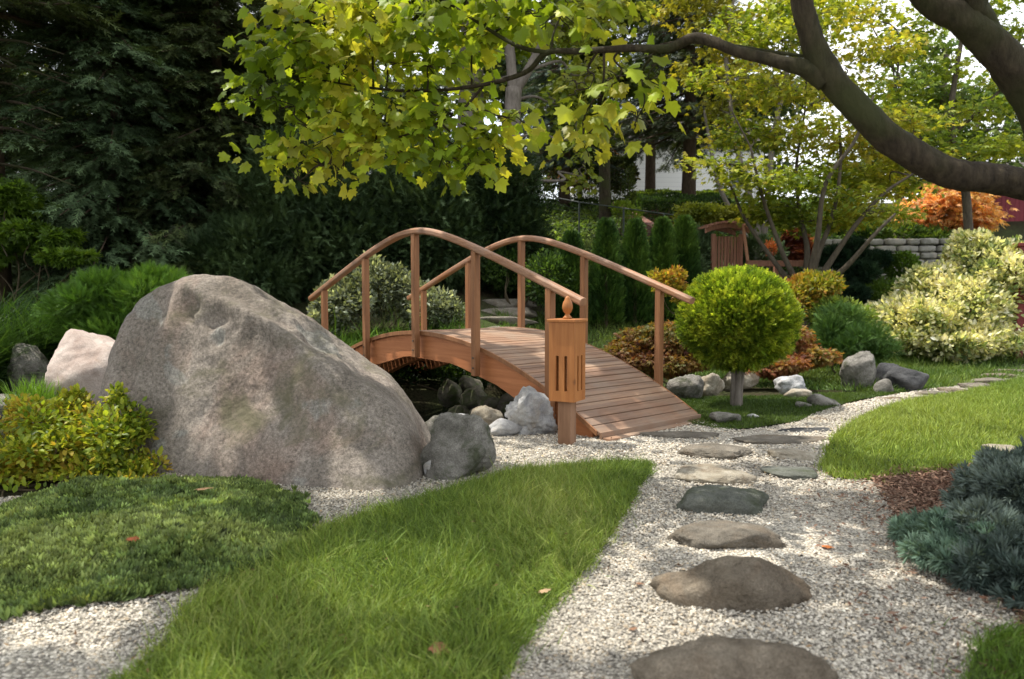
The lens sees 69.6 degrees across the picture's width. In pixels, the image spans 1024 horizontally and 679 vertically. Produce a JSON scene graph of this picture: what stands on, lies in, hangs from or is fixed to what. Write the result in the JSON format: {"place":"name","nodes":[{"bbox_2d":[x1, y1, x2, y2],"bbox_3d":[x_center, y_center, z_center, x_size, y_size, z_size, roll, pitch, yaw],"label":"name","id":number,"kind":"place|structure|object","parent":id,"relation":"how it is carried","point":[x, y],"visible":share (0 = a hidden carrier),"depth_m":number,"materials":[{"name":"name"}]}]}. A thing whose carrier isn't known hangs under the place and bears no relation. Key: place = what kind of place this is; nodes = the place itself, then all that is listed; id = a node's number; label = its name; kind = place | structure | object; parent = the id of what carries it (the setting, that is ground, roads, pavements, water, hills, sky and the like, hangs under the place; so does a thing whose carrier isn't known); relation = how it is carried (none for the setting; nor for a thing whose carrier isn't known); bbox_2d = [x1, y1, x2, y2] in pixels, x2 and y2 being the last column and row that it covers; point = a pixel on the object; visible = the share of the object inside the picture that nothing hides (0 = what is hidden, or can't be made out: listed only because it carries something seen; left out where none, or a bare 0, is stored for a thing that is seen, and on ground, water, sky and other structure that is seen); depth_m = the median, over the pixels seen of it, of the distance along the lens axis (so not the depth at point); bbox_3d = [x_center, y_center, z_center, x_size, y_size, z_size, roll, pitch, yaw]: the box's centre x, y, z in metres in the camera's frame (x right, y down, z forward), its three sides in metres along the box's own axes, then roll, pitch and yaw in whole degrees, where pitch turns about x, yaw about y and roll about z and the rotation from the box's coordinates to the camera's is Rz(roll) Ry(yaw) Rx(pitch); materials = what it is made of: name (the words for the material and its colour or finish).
{"place":"outdoors","nodes":[
{"label":"outdoors","id":0,"kind":"place"},
{"bbox_2d":[86,450,659,678],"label":"lawn grass","id":1,"kind":"structure","parent":0,"point":[579,495],"depth_m":2.99,"materials":[{"name":"green plant"}]},
{"bbox_2d":[417,406,470,421],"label":"pond water","id":2,"kind":"structure","parent":0,"point":[426,415],"depth_m":9.70,"materials":[{"name":"black liquid"}]},
{"bbox_2d":[437,378,461,407],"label":"bank rock","id":3,"kind":"object","parent":2,"relation":"on","point":[449,392],"visible":1,"depth_m":9.57,"materials":[{"name":"stone"}]},
{"bbox_2d":[459,385,486,408],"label":"bank rock","id":4,"kind":"object","parent":2,"relation":"on","point":[469,398],"visible":0.7,"depth_m":9.23,"materials":[{"name":"stone"}]},
{"bbox_2d":[0,364,1023,678],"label":"gravel path","id":5,"kind":"structure","parent":0,"point":[48,666],"depth_m":2.88,"materials":[{"name":"grey gravel"}]},
{"bbox_2d":[97,274,430,492],"bbox_3d":[-1.847,0.343,5.730,3.044,1.701,1.974,1,4,18],"label":"boulder","id":6,"kind":"object","parent":5,"relation":"on","point":[227,376],"visible":0.69,"depth_m":5.12,"materials":[{"name":"stone"}]},
{"bbox_2d":[4,404,999,676],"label":"leaf litter","id":7,"kind":"object","parent":5,"relation":"on","point":[602,568],"visible":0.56,"depth_m":3.04,"materials":[{"name":"orange plant"}]},
{"bbox_2d":[489,418,522,435],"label":"rock","id":8,"kind":"object","parent":5,"relation":"on","point":[502,427],"visible":0.81,"depth_m":6.30,"materials":[{"name":"white stone"}]},
{"bbox_2d":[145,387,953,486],"bbox_3d":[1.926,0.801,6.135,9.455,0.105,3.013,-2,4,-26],"label":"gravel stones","id":9,"kind":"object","parent":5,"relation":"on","point":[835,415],"visible":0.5,"depth_m":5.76,"materials":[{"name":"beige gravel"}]},
{"bbox_2d":[640,431,719,438],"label":"stepping stone","id":10,"kind":"object","parent":5,"relation":"on","point":[683,434],"visible":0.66,"depth_m":6.24,"materials":[{"name":"stone"}]},
{"bbox_2d":[677,443,752,459],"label":"stepping stone","id":11,"kind":"object","parent":5,"relation":"on","point":[717,451],"visible":0.76,"depth_m":5.49,"materials":[{"name":"stone"}]},
{"bbox_2d":[674,463,756,484],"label":"stepping stone","id":12,"kind":"object","parent":5,"relation":"on","point":[713,473],"visible":0.77,"depth_m":4.79,"materials":[{"name":"stone"}]},
{"bbox_2d":[674,485,768,515],"bbox_3d":[1.187,0.965,4.224,0.592,0.221,0.339,0,3,0],"label":"stepping stone","id":13,"kind":"object","parent":5,"relation":"on","point":[716,499],"visible":0.66,"depth_m":4.12,"materials":[{"name":"stone"}]},
{"bbox_2d":[666,520,787,548],"bbox_3d":[1.054,1.000,3.639,0.579,0.169,0.306,0,3,0],"label":"stepping stone","id":14,"kind":"object","parent":5,"relation":"on","point":[716,534],"visible":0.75,"depth_m":3.54,"materials":[{"name":"grey stone"}]},
{"bbox_2d":[649,555,811,612],"bbox_3d":[0.875,1.046,2.930,0.632,0.378,0.240,0,3,0],"label":"stepping stone","id":15,"kind":"object","parent":5,"relation":"on","point":[740,584],"visible":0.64,"depth_m":2.87,"materials":[{"name":"grey stone"}]},
{"bbox_2d":[630,635,839,678],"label":"stepping stone","id":16,"kind":"object","parent":5,"relation":"on","point":[712,657],"visible":1,"depth_m":2.19,"materials":[{"name":"grey stone"}]},
{"bbox_2d":[732,434,828,443],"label":"stepping stone","id":17,"kind":"object","parent":5,"relation":"on","point":[771,439],"visible":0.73,"depth_m":5.97,"materials":[{"name":"stone"}]},
{"bbox_2d":[760,466,817,479],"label":"stepping stone","id":18,"kind":"object","parent":5,"relation":"on","point":[794,473],"visible":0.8,"depth_m":4.92,"materials":[{"name":"stone"}]},
{"bbox_2d":[767,448,819,460],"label":"stepping stone","id":19,"kind":"object","parent":5,"relation":"on","point":[795,453],"visible":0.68,"depth_m":5.42,"materials":[{"name":"stone"}]},
{"bbox_2d":[0,203,1023,497],"bbox_3d":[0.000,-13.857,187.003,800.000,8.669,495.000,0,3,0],"label":"ground","id":20,"kind":"structure","parent":0,"point":[422,397],"depth_m":13.22,"materials":[{"name":"green plant"}]},
{"bbox_2d":[7,343,48,394],"bbox_3d":[-6.154,0.541,9.479,0.530,1.009,0.530,3,5,45],"label":"rock","id":21,"kind":"object","parent":20,"relation":"on","point":[40,362],"visible":0.55,"depth_m":9.28,"materials":[{"name":"grey stone"}]},
{"bbox_2d":[0,19,61,274],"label":"fir tree","id":22,"kind":"object","parent":20,"relation":"on","point":[4,88],"visible":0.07,"depth_m":16.78,"materials":[{"name":"green plant"}]},
{"bbox_2d":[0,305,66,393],"bbox_3d":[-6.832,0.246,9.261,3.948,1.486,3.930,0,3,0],"label":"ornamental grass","id":23,"kind":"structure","parent":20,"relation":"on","point":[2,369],"depth_m":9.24,"materials":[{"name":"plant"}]},
{"bbox_2d":[0,373,68,412],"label":"grass tuft","id":24,"kind":"object","parent":20,"relation":"on","point":[39,389],"visible":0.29,"depth_m":7.09,"materials":[{"name":"plant"}]},
{"bbox_2d":[0,292,80,393],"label":"ornamental grass","id":25,"kind":"structure","parent":20,"relation":"on","point":[43,347],"depth_m":9.70,"materials":[{"name":"plant"}]},
{"bbox_2d":[0,168,102,312],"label":"light green shrub","id":26,"kind":"object","parent":20,"relation":"on","point":[45,243],"visible":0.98,"depth_m":12.04,"materials":[{"name":"green plant"}]},
{"bbox_2d":[45,329,114,403],"bbox_3d":[-4.373,0.462,7.671,0.908,1.140,0.782,0,3,0],"label":"rock","id":27,"kind":"object","parent":20,"relation":"on","point":[80,357],"visible":0.42,"depth_m":7.41,"materials":[{"name":"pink stone"}]},
{"bbox_2d":[0,0,167,310],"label":"tall pine","id":28,"kind":"object","parent":20,"relation":"on","point":[11,10],"visible":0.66,"depth_m":12.98,"materials":[{"name":"green plant"}]},
{"bbox_2d":[0,381,172,496],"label":"golden shrub","id":29,"kind":"object","parent":20,"relation":"on","point":[36,451],"visible":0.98,"depth_m":4.90,"materials":[{"name":"yellow plant"}]},
{"bbox_2d":[26,257,191,347],"bbox_3d":[-5.077,-0.098,10.098,2.815,2.103,1.571,-2,4,-27],"label":"feathery shrub","id":30,"kind":"object","parent":20,"relation":"on","point":[106,302],"visible":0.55,"depth_m":9.63,"materials":[{"name":"green plant"}]},
{"bbox_2d":[0,0,236,317],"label":"fir tree","id":31,"kind":"object","parent":20,"relation":"on","point":[88,170],"visible":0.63,"depth_m":13.41,"materials":[{"name":"green plant"}]},
{"bbox_2d":[93,0,308,287],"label":"fir tree","id":32,"kind":"object","parent":20,"relation":"on","point":[211,31],"visible":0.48,"depth_m":14.01,"materials":[{"name":"green plant"}]},
{"bbox_2d":[161,206,308,306],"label":"yew","id":33,"kind":"object","parent":20,"relation":"on","point":[247,264],"visible":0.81,"depth_m":13.24,"materials":[{"name":"green plant"}]},
{"bbox_2d":[203,123,362,301],"bbox_3d":[-4.413,-2.462,14.533,3.166,3.684,2.853,0,3,0],"label":"yew","id":34,"kind":"object","parent":20,"relation":"on","point":[260,196],"visible":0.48,"depth_m":13.77,"materials":[{"name":"green plant"}]},
{"bbox_2d":[232,0,395,164],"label":"fir tree","id":35,"kind":"object","parent":20,"relation":"on","point":[339,130],"visible":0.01,"depth_m":18.04,"materials":[{"name":"green plant"}]},
{"bbox_2d":[288,131,427,291],"bbox_3d":[-3.092,-2.528,14.786,3.019,3.687,3.145,3,5,41],"label":"yew","id":36,"kind":"object","parent":20,"relation":"on","point":[361,219],"visible":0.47,"depth_m":13.99,"materials":[{"name":"green plant"}]},
{"bbox_2d":[229,270,516,346],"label":"bank grass","id":37,"kind":"structure","parent":20,"relation":"on","point":[350,338],"depth_m":11.96,"materials":[{"name":"plant"}]},
{"bbox_2d":[306,250,464,335],"bbox_3d":[-2.044,-0.683,12.207,2.775,1.618,1.555,0,3,0],"label":"grey shrub","id":38,"kind":"object","parent":20,"relation":"on","point":[345,295],"visible":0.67,"depth_m":12.11,"materials":[{"name":"green plant"}]},
{"bbox_2d":[376,69,457,157],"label":"backdrop tree","id":39,"kind":"object","parent":20,"relation":"on","point":[445,93],"visible":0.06,"depth_m":41.82,"materials":[{"name":"green plant"}]},
{"bbox_2d":[358,120,501,293],"bbox_3d":[-1.727,-2.660,14.912,3.233,3.764,2.762,0,3,0],"label":"yew","id":40,"kind":"object","parent":20,"relation":"on","point":[432,210],"visible":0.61,"depth_m":14.23,"materials":[{"name":"green plant"}]},
{"bbox_2d":[316,0,557,148],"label":"grey tree","id":41,"kind":"object","parent":20,"relation":"on","point":[518,52],"visible":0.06,"depth_m":17.06,"materials":[{"name":"green plant"}]},
{"bbox_2d":[390,359,493,398],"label":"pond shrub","id":42,"kind":"object","parent":20,"relation":"in","point":[454,373],"visible":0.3,"depth_m":10.26,"materials":[{"name":"green plant"}]},
{"bbox_2d":[420,412,495,481],"bbox_3d":[-0.352,0.760,4.992,0.493,0.526,0.420,-3,5,-40],"label":"rock","id":43,"kind":"object","parent":20,"relation":"on","point":[464,444],"visible":0.89,"depth_m":4.88,"materials":[{"name":"grey stone"}]},
{"bbox_2d":[440,131,559,297],"bbox_3d":[-0.357,-2.601,15.299,2.762,3.565,2.504,0,3,0],"label":"yew","id":44,"kind":"object","parent":20,"relation":"on","point":[516,210],"visible":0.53,"depth_m":14.68,"materials":[{"name":"green plant"}]},
{"bbox_2d":[308,228,704,440],"bbox_3d":[-0.428,-0.239,8.466,1.636,1.986,5.320,-3,5,-42],"label":"footbridge","id":45,"kind":"object","parent":20,"relation":"on","point":[622,399],"visible":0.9,"depth_m":7.45,"materials":[{"name":"brown wood"}]},
{"bbox_2d":[434,30,586,151],"bbox_3d":[0.183,-12.595,41.834,9.938,11.138,9.504,-3,5,-44],"label":"backdrop tree","id":46,"kind":"object","parent":20,"relation":"on","point":[502,71],"visible":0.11,"depth_m":39.61,"materials":[{"name":"green plant"}]},
{"bbox_2d":[480,234,577,313],"bbox_3d":[0.245,-1.390,14.797,2.042,1.747,2.735,0,3,0],"label":"leafy bush","id":47,"kind":"object","parent":20,"relation":"on","point":[552,260],"visible":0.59,"depth_m":13.96,"materials":[{"name":"green plant"}]},
{"bbox_2d":[505,386,557,434],"bbox_3d":[0.172,0.673,6.499,0.477,0.504,0.418,0,3,0],"label":"rock","id":48,"kind":"object","parent":20,"relation":"on","point":[529,409],"visible":0.81,"depth_m":6.36,"materials":[{"name":"white stone"}]},
{"bbox_2d":[462,0,659,231],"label":"forked tree","id":49,"kind":"object","parent":20,"relation":"on","point":[513,94],"visible":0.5,"depth_m":16.33,"materials":[{"name":"green plant"}]},
{"bbox_2d":[547,296,587,444],"bbox_3d":[0.449,0.282,5.986,0.252,1.269,0.252,2,4,29],"label":"lantern post","id":50,"kind":"object","parent":20,"relation":"on","point":[567,335],"visible":0.96,"depth_m":5.92,"materials":[{"name":"brown wood"}]},
{"bbox_2d":[553,229,592,323],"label":"arborvitae","id":51,"kind":"object","parent":20,"relation":"on","point":[573,238],"visible":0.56,"depth_m":13.85,"materials":[{"name":"green plant"}]},
{"bbox_2d":[516,4,638,207],"bbox_3d":[1.676,-9.281,23.967,5.256,10.201,5.031,0,3,0],"label":"tree","id":52,"kind":"object","parent":20,"relation":"on","point":[540,76],"visible":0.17,"depth_m":24.01,"materials":[{"name":"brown plant"}]},
{"bbox_2d":[527,154,636,204],"bbox_3d":[2.035,-5.373,24.909,4.284,1.904,1.544,0,3,-3],"label":"clipped hedge","id":53,"kind":"object","parent":20,"relation":"on","point":[632,171],"visible":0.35,"depth_m":24.41,"materials":[{"name":"green plant"}]},
{"bbox_2d":[538,0,675,219],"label":"slim tree","id":54,"kind":"object","parent":20,"relation":"on","point":[604,189],"visible":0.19,"depth_m":20.20,"materials":[{"name":"green plant"}]},
{"bbox_2d":[588,217,628,326],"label":"arborvitae","id":55,"kind":"object","parent":20,"relation":"on","point":[604,281],"visible":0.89,"depth_m":13.93,"materials":[{"name":"green plant"}]},
{"bbox_2d":[211,0,1023,200],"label":"overhanging maple","id":56,"kind":"object","parent":20,"relation":"on","point":[988,41],"visible":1,"depth_m":4.65,"materials":[{"name":"green plant"}]},
{"bbox_2d":[608,199,643,235],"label":"lime hedge plant","id":57,"kind":"object","parent":20,"relation":"on","point":[627,203],"visible":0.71,"depth_m":20.01,"materials":[{"name":"green plant"}]},
{"bbox_2d":[620,217,654,325],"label":"arborvitae","id":58,"kind":"object","parent":20,"relation":"on","point":[635,250],"visible":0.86,"depth_m":14.04,"materials":[{"name":"green plant"}]},
{"bbox_2d":[600,319,709,387],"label":"weeping maple","id":59,"kind":"object","parent":20,"relation":"on","point":[634,348],"visible":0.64,"depth_m":9.55,"materials":[{"name":"brown plant"}]},
{"bbox_2d":[586,14,733,189],"bbox_3d":[5.573,-11.573,28.341,6.458,13.201,6.348,0,3,0],"label":"tree","id":60,"kind":"object","parent":20,"relation":"on","point":[650,173],"visible":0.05,"depth_m":28.49,"materials":[{"name":"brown plant"}]},
{"bbox_2d":[648,215,679,316],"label":"arborvitae","id":61,"kind":"object","parent":20,"relation":"on","point":[662,248],"visible":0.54,"depth_m":14.24,"materials":[{"name":"green plant"}]},
{"bbox_2d":[570,117,767,202],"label":"white house","id":62,"kind":"structure","parent":20,"relation":"on","point":[671,180],"depth_m":32.64,"materials":[{"name":"paint"}]},
{"bbox_2d":[440,196,901,301],"bbox_3d":[4.232,-2.852,20.295,15.612,3.727,10.413,0,3,0],"label":"ivy","id":63,"kind":"object","parent":20,"relation":"on","point":[585,217],"visible":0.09,"depth_m":22.09,"materials":[{"name":"green plant"}]},
{"bbox_2d":[665,213,702,314],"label":"arborvitae","id":64,"kind":"object","parent":20,"relation":"on","point":[687,241],"visible":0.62,"depth_m":14.32,"materials":[{"name":"green plant"}]},
{"bbox_2d":[635,191,732,222],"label":"clipped hedge","id":65,"kind":"object","parent":20,"relation":"on","point":[707,197],"visible":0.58,"depth_m":21.56,"materials":[{"name":"green plant"}]},
{"bbox_2d":[610,0,786,206],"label":"dark pine","id":66,"kind":"object","parent":20,"relation":"on","point":[690,146],"visible":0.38,"depth_m":22.51,"materials":[{"name":"green plant"}]},
{"bbox_2d":[701,373,724,396],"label":"rock","id":67,"kind":"object","parent":20,"relation":"on","point":[714,383],"visible":0.68,"depth_m":8.75,"materials":[{"name":"stone"}]},
{"bbox_2d":[670,200,764,254],"bbox_3d":[4.569,-2.098,16.537,2.118,1.986,1.192,0,3,0],"label":"flat topped shrub","id":68,"kind":"object","parent":20,"relation":"on","point":[705,213],"visible":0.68,"depth_m":16.18,"materials":[{"name":"green plant"}]},
{"bbox_2d":[698,221,749,270],"bbox_3d":[4.497,-1.562,15.884,0.992,1.897,1.000,0,4,-7],"label":"garden arbor","id":69,"kind":"object","parent":20,"relation":"on","point":[733,254],"visible":0.59,"depth_m":15.50,"materials":[{"name":"brown wood"}]},
{"bbox_2d":[696,221,789,274],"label":"dark conifer shrub","id":70,"kind":"object","parent":20,"relation":"on","point":[705,249],"visible":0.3,"depth_m":16.14,"materials":[{"name":"plant"}]},
{"bbox_2d":[650,0,842,259],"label":"thin maple","id":71,"kind":"object","parent":20,"relation":"on","point":[712,7],"visible":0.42,"depth_m":17.75,"materials":[{"name":"green plant"}]},
{"bbox_2d":[646,264,848,371],"bbox_3d":[3.865,-0.351,12.215,3.597,1.780,1.188,0,3,-4],"label":"golden barberry","id":72,"kind":"object","parent":20,"relation":"on","point":[808,286],"visible":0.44,"depth_m":11.93,"materials":[{"name":"yellow plant"}]},
{"bbox_2d":[493,304,1023,390],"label":"back grass","id":73,"kind":"structure","parent":20,"relation":"on","point":[825,377],"depth_m":11.34,"materials":[{"name":"green plant"}]},
{"bbox_2d":[699,55,823,194],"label":"backdrop tree","id":74,"kind":"object","parent":20,"relation":"on","point":[785,111],"visible":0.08,"depth_m":43.21,"materials":[{"name":"green plant"}]},
{"bbox_2d":[774,375,806,393],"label":"rock","id":75,"kind":"object","parent":20,"relation":"on","point":[783,384],"visible":0.77,"depth_m":8.88,"materials":[{"name":"white stone"}]},
{"bbox_2d":[679,389,909,431],"bbox_3d":[3.290,0.669,7.787,3.705,0.141,2.217,-1,4,-11],"label":"moss cover","id":76,"kind":"object","parent":20,"relation":"on","point":[771,402],"visible":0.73,"depth_m":7.64,"materials":[{"name":"green plant"}]},
{"bbox_2d":[667,374,703,398],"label":"rock","id":77,"kind":"object","parent":76,"relation":"on","point":[688,386],"visible":0.9,"depth_m":8.47,"materials":[{"name":"grey stone"}]},
{"bbox_2d":[673,264,805,406],"bbox_3d":[2.384,-0.008,7.804,1.374,1.606,1.364,0,3,0],"label":"topiary tree","id":78,"kind":"object","parent":76,"relation":"on","point":[738,322],"visible":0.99,"depth_m":7.38,"materials":[{"name":"green plant"}]},
{"bbox_2d":[745,325,843,380],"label":"weeping maple","id":79,"kind":"object","parent":20,"relation":"on","point":[807,354],"visible":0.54,"depth_m":9.77,"materials":[{"name":"orange plant"}]},
{"bbox_2d":[781,228,813,274],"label":"dwarf red maple","id":80,"kind":"object","parent":20,"relation":"on","point":[792,244],"visible":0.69,"depth_m":16.48,"materials":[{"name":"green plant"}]},
{"bbox_2d":[673,0,971,327],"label":"japanese maple","id":81,"kind":"object","parent":20,"relation":"on","point":[872,183],"visible":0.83,"depth_m":13.88,"materials":[{"name":"green plant"}]},
{"bbox_2d":[803,292,880,367],"bbox_3d":[5.327,-0.118,12.016,1.260,1.333,0.767,0,3,0],"label":"lime shrub","id":82,"kind":"object","parent":20,"relation":"on","point":[872,313],"visible":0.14,"depth_m":11.89,"materials":[{"name":"green plant"}]},
{"bbox_2d":[818,234,894,303],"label":"dwarf pine","id":83,"kind":"object","parent":20,"relation":"on","point":[867,265],"visible":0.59,"depth_m":14.59,"materials":[{"name":"plant"}]},
{"bbox_2d":[808,297,906,372],"bbox_3d":[4.884,-0.005,10.878,1.470,1.249,1.357,0,3,0],"label":"soft green shrub","id":84,"kind":"object","parent":20,"relation":"on","point":[839,327],"visible":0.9,"depth_m":10.61,"materials":[{"name":"green plant"}]},
{"bbox_2d":[839,351,876,391],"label":"rock","id":85,"kind":"object","parent":20,"relation":"on","point":[858,367],"visible":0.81,"depth_m":9.34,"materials":[{"name":"grey stone"}]},
{"bbox_2d":[817,238,953,279],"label":"stone wall","id":86,"kind":"structure","parent":20,"relation":"on","point":[927,250],"depth_m":16.67,"materials":[{"name":"stone"}]},
{"bbox_2d":[865,250,920,302],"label":"leafy bush","id":87,"kind":"object","parent":20,"relation":"on","point":[900,262],"visible":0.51,"depth_m":14.62,"materials":[{"name":"green plant"}]},
{"bbox_2d":[833,208,956,245],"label":"leafy bush","id":88,"kind":"object","parent":20,"relation":"on","point":[918,231],"visible":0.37,"depth_m":19.84,"materials":[{"name":"green plant"}]},
{"bbox_2d":[883,365,928,393],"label":"rock","id":89,"kind":"object","parent":20,"relation":"on","point":[907,379],"visible":0.84,"depth_m":9.25,"materials":[{"name":"stone"}]},
{"bbox_2d":[795,461,1023,676],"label":"bark mulch","id":90,"kind":"object","parent":20,"relation":"on","point":[900,504],"visible":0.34,"depth_m":4.29,"materials":[{"name":"brown wood"}]},
{"bbox_2d":[884,505,996,587],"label":"blue juniper","id":91,"kind":"object","parent":90,"relation":"on","point":[927,537],"visible":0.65,"depth_m":3.23,"materials":[{"name":"teal plant"}]},
{"bbox_2d":[938,434,1023,612],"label":"blue juniper","id":92,"kind":"object","parent":90,"relation":"on","point":[988,482],"visible":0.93,"depth_m":3.18,"materials":[{"name":"teal plant"}]},
{"bbox_2d":[817,0,1023,230],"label":"airy maple","id":93,"kind":"object","parent":20,"relation":"on","point":[996,109],"visible":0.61,"depth_m":16.48,"materials":[{"name":"green plant"}]},
{"bbox_2d":[861,227,1023,363],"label":"variegated bush","id":94,"kind":"object","parent":20,"relation":"on","point":[958,302],"visible":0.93,"depth_m":12.38,"materials":[{"name":"yellow plant"}]},
{"bbox_2d":[866,25,1023,167],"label":"green tree","id":95,"kind":"object","parent":20,"relation":"on","point":[940,97],"visible":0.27,"depth_m":21.17,"materials":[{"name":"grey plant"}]},
{"bbox_2d":[887,183,1018,232],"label":"orange maple","id":96,"kind":"object","parent":20,"relation":"on","point":[939,207],"visible":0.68,"depth_m":20.10,"materials":[{"name":"brown plant"}]},
{"bbox_2d":[915,161,1023,221],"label":"red barn","id":97,"kind":"structure","parent":20,"relation":"on","point":[1015,203],"depth_m":22.34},
{"bbox_2d":[2,0,1023,202],"label":"sky","id":98,"kind":"structure","parent":0,"point":[1020,16],"materials":[{"name":"white"}]},
{"bbox_2d":[812,375,1023,480],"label":"lawn grass","id":99,"kind":"structure","parent":0,"point":[998,405],"depth_m":6.05,"materials":[{"name":"green plant"}]},
{"bbox_2d":[892,355,949,365],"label":"lawn soil","id":100,"kind":"structure","parent":0,"point":[918,365],"depth_m":12.37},
{"bbox_2d":[875,350,986,390],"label":"lawn grass","id":101,"kind":"structure","parent":100,"relation":"on","point":[915,360],"depth_m":12.01,"materials":[{"name":"plant"}]},
{"bbox_2d":[930,600,1023,678],"bbox_3d":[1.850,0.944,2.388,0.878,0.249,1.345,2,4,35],"label":"lawn grass","id":102,"kind":"structure","parent":0,"point":[1003,636],"depth_m":2.45,"materials":[{"name":"green plant"}]},
{"label":"bed soil","id":103,"kind":"structure","parent":0,"visible":0},
{"bbox_2d":[0,472,322,620],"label":"ground cover","id":104,"kind":"object","parent":103,"relation":"on","point":[63,543],"visible":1,"depth_m":3.38,"materials":[{"name":"green plant"}]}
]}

